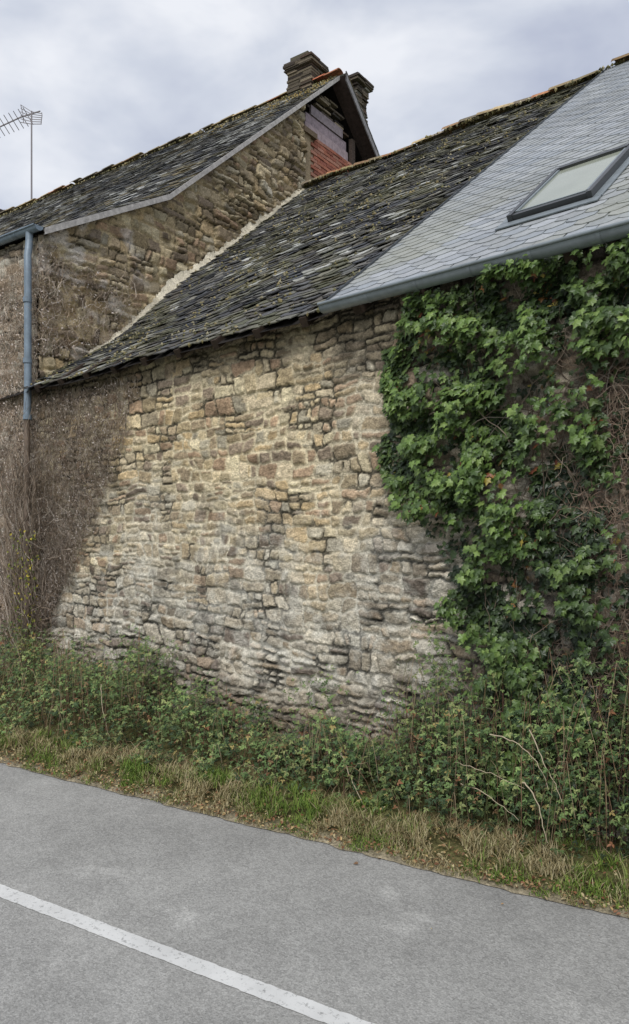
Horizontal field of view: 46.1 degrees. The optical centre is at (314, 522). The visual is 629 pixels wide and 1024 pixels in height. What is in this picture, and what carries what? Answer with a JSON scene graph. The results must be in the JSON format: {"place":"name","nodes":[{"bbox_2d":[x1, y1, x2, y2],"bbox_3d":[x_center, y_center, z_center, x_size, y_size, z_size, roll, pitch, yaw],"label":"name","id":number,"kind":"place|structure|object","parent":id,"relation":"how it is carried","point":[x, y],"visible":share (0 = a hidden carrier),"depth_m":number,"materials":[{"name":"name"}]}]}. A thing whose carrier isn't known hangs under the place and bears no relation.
{"place":"outdoors","nodes":[
{"label":"outdoors","id":0,"kind":"place"},
{"bbox_2d":[0,223,38,245],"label":"house gutter","id":1,"kind":"object","parent":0,"point":[19,233],"visible":1,"depth_m":9.31,"materials":[{"name":"grey metal"}]},
{"bbox_2d":[0,762,628,1023],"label":"road","id":2,"kind":"structure","parent":0,"point":[116,908],"depth_m":3.61,"materials":[{"name":"grey asphalt"}]},
{"bbox_2d":[0,668,628,917],"bbox_3d":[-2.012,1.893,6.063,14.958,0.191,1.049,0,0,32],"label":"verge grass","id":3,"kind":"structure","parent":0,"point":[308,802],"depth_m":4.78,"materials":[{"name":"green plant"}]},
{"bbox_2d":[0,594,628,868],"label":"bramble hedge","id":4,"kind":"object","parent":3,"relation":"on","point":[268,743],"visible":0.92,"depth_m":5.16,"materials":[{"name":"green plant"}]},
{"bbox_2d":[100,684,561,842],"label":"dead branches","id":5,"kind":"object","parent":4,"relation":"in","point":[472,767],"visible":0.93,"depth_m":4.29,"materials":[{"name":"brown wood"}]},
{"bbox_2d":[0,728,628,935],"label":"fallen leaves","id":6,"kind":"object","parent":3,"relation":"on","point":[414,860],"visible":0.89,"depth_m":4.67,"materials":[{"name":"plant"}]},
{"label":"ground","id":7,"kind":"structure","parent":0,"visible":0},
{"bbox_2d":[0,237,38,671],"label":"front facade","id":8,"kind":"structure","parent":7,"relation":"on","point":[10,253],"depth_m":9.58,"materials":[{"name":"stone"}]},
{"bbox_2d":[36,342,39,541],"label":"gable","id":9,"kind":"structure","parent":7,"relation":"on","point":[37,367],"depth_m":25.29,"materials":[{"name":"stone"}]},
{"bbox_2d":[37,104,307,413],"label":"gable wall","id":10,"kind":"structure","parent":7,"relation":"on","point":[156,247],"depth_m":10.89,"materials":[{"name":"stone"}]},
{"bbox_2d":[0,53,628,840],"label":"stone barn","id":11,"kind":"structure","parent":7,"relation":"on","point":[250,533],"depth_m":6.55,"materials":[{"name":"stone"}]},
{"bbox_2d":[24,419,29,669],"bbox_3d":[-3.551,0.315,9.138,0.075,3.270,0.075,0,0,42],"label":"downpipe","id":12,"kind":"object","parent":11,"relation":"attached to","point":[26,443],"visible":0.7,"depth_m":9.11,"materials":[{"name":"grey metal"}]},
{"bbox_2d":[23,231,32,414],"bbox_3d":[-3.555,-2.459,9.184,0.095,2.322,0.180,0,0,-10],"label":"downpipe","id":13,"kind":"object","parent":11,"relation":"attached to","point":[27,311],"visible":1,"depth_m":9.11,"materials":[{"name":"grey metal"}]},
{"bbox_2d":[23,296,31,302],"bbox_3d":[-3.548,-2.750,9.143,0.106,0.060,0.106,0,0,42],"label":"downpipe collar","id":14,"kind":"object","parent":13,"relation":"attached to","point":[27,298],"visible":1,"depth_m":9.10,"materials":[{"name":"grey metal"}]},
{"bbox_2d":[23,357,31,362],"bbox_3d":[-3.548,-2.000,9.143,0.106,0.060,0.106,0,0,42],"label":"downpipe collar","id":15,"kind":"object","parent":13,"relation":"attached to","point":[26,359],"visible":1,"depth_m":9.10,"materials":[{"name":"grey metal"}]},
{"bbox_2d":[23,414,31,419],"bbox_3d":[-3.548,-1.300,9.143,0.106,0.060,0.106,0,0,42],"label":"downpipe collar","id":16,"kind":"object","parent":13,"relation":"attached to","point":[25,416],"visible":0.97,"depth_m":9.10,"materials":[{"name":"grey metal"}]},
{"bbox_2d":[0,238,142,677],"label":"dry creeper","id":17,"kind":"object","parent":11,"relation":"attached to","point":[44,590],"visible":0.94,"depth_m":9.04,"materials":[{"name":"brown plant"}]},
{"bbox_2d":[85,186,309,353],"bbox_3d":[-1.529,-4.290,11.832,0.203,4.264,5.060,0,0,35],"label":"mortar flashing","id":18,"kind":"object","parent":11,"relation":"attached to","point":[171,284],"visible":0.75,"depth_m":11.40,"materials":[{"name":"concrete"}]},
{"bbox_2d":[302,125,354,180],"bbox_3d":[0.285,-6.950,14.588,0.170,1.900,1.830,0,0,35],"label":"loft jamb","id":19,"kind":"object","parent":11,"relation":"on","point":[309,134],"visible":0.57,"depth_m":13.99,"materials":[{"name":"grey wood"}]},
{"bbox_2d":[310,139,313,178],"bbox_3d":[0.264,-6.700,14.671,0.120,1.360,1.560,0,0,35],"label":"brick mortar","id":20,"kind":"object","parent":19,"relation":"attached to","point":[311,155],"visible":0.07,"depth_m":14.11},
{"bbox_2d":[304,105,347,161],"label":"loft planks","id":21,"kind":"object","parent":19,"relation":"attached to","point":[326,130],"visible":0.98,"depth_m":14.50,"materials":[{"name":"grey wood"}]},
{"bbox_2d":[305,95,348,138],"bbox_3d":[0.277,-8.195,14.757,0.197,0.442,1.426,0,0,35],"label":"loft slate packing","id":22,"kind":"object","parent":21,"relation":"on","point":[329,105],"visible":0.73,"depth_m":14.69,"materials":[{"name":"grey stone"}]},
{"bbox_2d":[310,139,351,178],"bbox_3d":[0.328,-6.709,14.693,0.112,1.336,1.490,0,0,35],"label":"brick infill","id":23,"kind":"object","parent":19,"relation":"attached to","point":[325,159],"visible":0.29,"depth_m":14.40,"materials":[{"name":"red brick"}]},
{"bbox_2d":[371,234,628,843],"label":"climbing ivy","id":24,"kind":"object","parent":11,"relation":"attached to","point":[462,486],"visible":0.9,"depth_m":4.63,"materials":[{"name":"green plant"}]},
{"bbox_2d":[495,143,628,230],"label":"roof window","id":25,"kind":"structure","parent":11,"relation":"in","point":[583,181],"depth_m":5.31,"materials":[{"name":"glass"}]},
{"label":"front facade end","id":26,"kind":"object","parent":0,"visible":0},
{"bbox_2d":[0,84,326,249],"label":"front roof deck","id":27,"kind":"structure","parent":26,"relation":"on","point":[15,242],"depth_m":14.39,"materials":[{"name":"grey stone"}]},
{"bbox_2d":[0,76,337,246],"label":"front slate roof","id":28,"kind":"structure","parent":27,"relation":"on","point":[170,173],"depth_m":14.34,"materials":[{"name":"grey stone"}]},
{"bbox_2d":[0,91,287,214],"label":"ridge tiles","id":29,"kind":"object","parent":28,"relation":"on","point":[133,157],"visible":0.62,"depth_m":18.02,"materials":[{"name":"grey stone"}]},
{"bbox_2d":[0,76,331,217],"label":"roof ridge","id":30,"kind":"structure","parent":28,"relation":"on","point":[208,128],"depth_m":17.34,"materials":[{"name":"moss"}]},
{"bbox_2d":[198,75,336,138],"bbox_3d":[-1.198,-8.273,15.009,3.149,1.210,1.381,0,0,35],"label":"ridge lichen","id":31,"kind":"object","parent":28,"relation":"on","point":[309,90],"visible":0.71,"depth_m":14.78,"materials":[{"name":"plant"}]},
{"bbox_2d":[312,68,342,82],"bbox_3d":[0.232,-8.913,14.797,0.686,0.098,0.281,0,0,35],"label":"end ridge tile","id":32,"kind":"object","parent":28,"relation":"on","point":[335,72],"visible":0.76,"depth_m":14.75,"materials":[{"name":"orange ceramic"}]},
{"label":"soffit front","id":33,"kind":"object","parent":27,"relation":"attached to","visible":0},
{"bbox_2d":[44,76,339,234],"bbox_3d":[-1.432,-6.202,11.902,0.020,5.255,6.660,0,0,35],"label":"barge board front","id":34,"kind":"object","parent":33,"relation":"attached to","point":[82,220],"visible":1,"depth_m":11.04,"materials":[{"name":"grey wood"}]},
{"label":"rear facade","id":35,"kind":"object","parent":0,"visible":0},
{"bbox_2d":[4,79,362,343],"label":"roof deck","id":36,"kind":"structure","parent":35,"relation":"on","point":[329,93],"depth_m":15.36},
{"bbox_2d":[0,105,41,198],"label":"tv antenna","id":37,"kind":"object","parent":36,"relation":"on","point":[28,115],"visible":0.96,"depth_m":21.11,"materials":[{"name":"metal"}]},
{"bbox_2d":[283,51,328,100],"bbox_3d":[-0.158,-8.852,15.223,0.737,1.098,0.670,0,0,35],"label":"chimney stack front","id":38,"kind":"object","parent":36,"relation":"on","point":[301,72],"visible":0.37,"depth_m":14.98,"materials":[{"name":"stone"}]},
{"bbox_2d":[290,50,308,60],"bbox_3d":[-0.160,-9.440,15.215,0.440,0.100,0.540,0,0,35],"label":"chimney cap front","id":39,"kind":"object","parent":38,"relation":"on","point":[297,56],"visible":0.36,"depth_m":15.02,"materials":[{"name":"stone"}]},
{"bbox_2d":[332,75,375,160],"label":"soffit rear","id":40,"kind":"structure","parent":36,"relation":"attached to","point":[351,113],"depth_m":15.13,"materials":[{"name":"grey wood"}]},
{"bbox_2d":[340,73,379,155],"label":"verge slates","id":41,"kind":"object","parent":40,"relation":"on","point":[361,108],"visible":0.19,"depth_m":14.95,"materials":[{"name":"grey stone"}]},
{"bbox_2d":[346,71,379,156],"bbox_3d":[2.542,-6.190,17.248,0.025,5.360,6.660,0,0,35],"label":"barge board rear","id":42,"kind":"object","parent":40,"relation":"attached to","point":[357,105],"visible":0.2,"depth_m":14.98,"materials":[{"name":"grey wood"}]},
{"bbox_2d":[349,72,373,122],"bbox_3d":[0.866,-8.418,16.199,0.636,2.430,0.658,0,0,35],"label":"chimney","id":43,"kind":"object","parent":36,"relation":"on","point":[363,86],"visible":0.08,"depth_m":16.03,"materials":[{"name":"stone"}]},
{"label":"rear slate roof","id":44,"kind":"object","parent":36,"relation":"attached to","visible":0},
{"bbox_2d":[283,92,348,160],"bbox_3d":[0.501,-7.200,15.422,0.001,3.200,3.800,0,0,35],"label":"loft recess","id":45,"kind":"object","parent":44,"relation":"attached to","point":[312,101],"visible":0.12,"depth_m":14.76,"materials":[{"name":"black"}]}
]}

